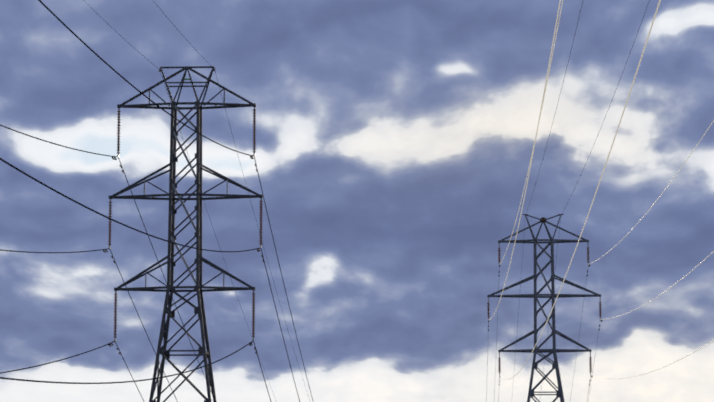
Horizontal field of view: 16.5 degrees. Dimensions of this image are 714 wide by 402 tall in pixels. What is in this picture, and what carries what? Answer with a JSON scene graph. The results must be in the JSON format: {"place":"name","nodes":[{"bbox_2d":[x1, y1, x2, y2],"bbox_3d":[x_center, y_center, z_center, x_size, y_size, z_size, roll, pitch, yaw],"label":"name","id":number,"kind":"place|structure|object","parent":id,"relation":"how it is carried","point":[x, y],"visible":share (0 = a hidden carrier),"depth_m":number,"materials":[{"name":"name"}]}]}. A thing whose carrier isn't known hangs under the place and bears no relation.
{"place":"outdoors","nodes":[
{"label":"outdoors","id":0,"kind":"place"},
{"bbox_2d":[0,0,713,401],"label":"sky","id":1,"kind":"structure","parent":0,"point":[395,139],"materials":[{"name":"blue"}]},
{"bbox_3d":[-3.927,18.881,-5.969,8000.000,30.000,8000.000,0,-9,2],"label":"ground","id":2,"kind":"structure","parent":0,"visible":0},
{"bbox_2d":[108,66,262,401],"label":"pylon","id":3,"kind":"object","parent":2,"relation":"on","point":[170,287],"visible":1,"depth_m":128.66,"materials":[{"name":"metal"}]},
{"bbox_2d":[0,0,312,401],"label":"conductors","id":4,"kind":"object","parent":3,"relation":"hanging from","point":[114,158],"visible":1,"depth_m":108.18,"materials":[{"name":"metal"}]},
{"bbox_2d":[487,214,601,401],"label":"pylon","id":5,"kind":"object","parent":2,"relation":"on","point":[536,295],"visible":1,"depth_m":185.36,"materials":[{"name":"metal"}]},
{"bbox_2d":[486,0,713,401],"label":"conductors","id":6,"kind":"object","parent":5,"relation":"attached to","point":[575,186],"visible":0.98,"depth_m":98.01,"materials":[{"name":"metal"}]}
]}

